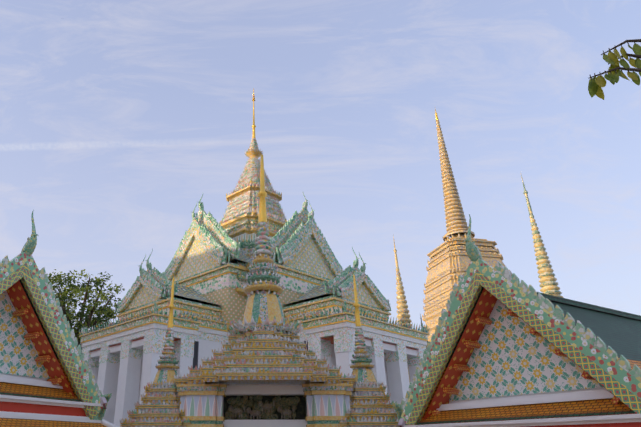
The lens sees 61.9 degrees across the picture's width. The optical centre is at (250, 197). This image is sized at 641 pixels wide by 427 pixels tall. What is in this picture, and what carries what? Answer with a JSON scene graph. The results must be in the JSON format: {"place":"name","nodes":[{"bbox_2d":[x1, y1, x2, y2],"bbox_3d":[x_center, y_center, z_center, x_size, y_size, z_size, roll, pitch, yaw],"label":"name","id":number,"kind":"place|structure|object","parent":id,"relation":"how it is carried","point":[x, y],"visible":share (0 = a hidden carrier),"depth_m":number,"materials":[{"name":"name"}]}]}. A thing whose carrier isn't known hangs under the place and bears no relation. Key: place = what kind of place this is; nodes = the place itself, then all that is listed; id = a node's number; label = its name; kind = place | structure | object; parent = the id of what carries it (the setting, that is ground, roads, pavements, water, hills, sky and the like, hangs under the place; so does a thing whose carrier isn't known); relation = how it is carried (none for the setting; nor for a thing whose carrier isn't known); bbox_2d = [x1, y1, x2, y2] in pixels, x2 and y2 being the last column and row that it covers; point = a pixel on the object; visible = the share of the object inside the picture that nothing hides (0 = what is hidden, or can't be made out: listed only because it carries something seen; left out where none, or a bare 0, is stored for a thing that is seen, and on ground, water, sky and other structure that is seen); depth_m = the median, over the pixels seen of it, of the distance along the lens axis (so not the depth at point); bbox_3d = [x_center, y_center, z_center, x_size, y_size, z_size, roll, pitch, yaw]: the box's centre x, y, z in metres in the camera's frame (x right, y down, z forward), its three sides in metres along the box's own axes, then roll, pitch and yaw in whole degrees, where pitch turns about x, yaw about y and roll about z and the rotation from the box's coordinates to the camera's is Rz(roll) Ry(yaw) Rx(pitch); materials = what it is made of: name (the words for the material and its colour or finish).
{"place":"outdoors","nodes":[
{"label":"outdoors","id":0,"kind":"place"},
{"bbox_2d":[0,0,640,329],"label":"sky","id":1,"kind":"structure","parent":0,"point":[117,117],"materials":[{"name":"blue"}]},
{"bbox_2d":[588,39,640,99],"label":"tree branch","id":2,"kind":"object","parent":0,"point":[598,82],"visible":1,"depth_m":3.05,"materials":[{"name":"green plant"}]},
{"label":"ground","id":3,"kind":"structure","parent":0,"visible":0},
{"bbox_2d":[0,209,117,426],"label":"pavilion","id":4,"kind":"structure","parent":3,"relation":"on","point":[47,377],"depth_m":11.55,"materials":[{"name":"multicoloured tile"}]},
{"bbox_2d":[45,269,123,353],"bbox_3d":[-13.236,12.476,38.724,7.528,14.700,8.064,-1,-26,2],"label":"tree","id":5,"kind":"object","parent":3,"relation":"on","point":[106,312],"visible":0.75,"depth_m":39.70,"materials":[{"name":"green plant"}]},
{"bbox_2d":[79,89,429,426],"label":"temple","id":6,"kind":"structure","parent":3,"relation":"on","point":[207,269],"depth_m":27.38,"materials":[{"name":"white paint"}]},
{"bbox_2d":[119,155,398,426],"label":"temple gate","id":7,"kind":"structure","parent":3,"relation":"on","point":[263,367],"depth_m":13.65,"materials":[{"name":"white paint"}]},
{"bbox_2d":[393,236,412,381],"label":"spire","id":8,"kind":"structure","parent":3,"relation":"on","point":[402,310],"depth_m":43.29,"materials":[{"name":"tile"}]},
{"bbox_2d":[422,109,511,341],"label":"chedi","id":9,"kind":"structure","parent":3,"relation":"on","point":[449,263],"depth_m":56.51,"materials":[{"name":"yellow tile"}]},
{"bbox_2d":[392,214,640,426],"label":"pavilion","id":10,"kind":"structure","parent":3,"relation":"on","point":[505,348],"depth_m":10.62,"materials":[{"name":"multicoloured tile"}]},
{"bbox_2d":[520,172,563,297],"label":"spire","id":11,"kind":"structure","parent":3,"relation":"on","point":[548,284],"depth_m":46.44,"materials":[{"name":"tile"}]}
]}

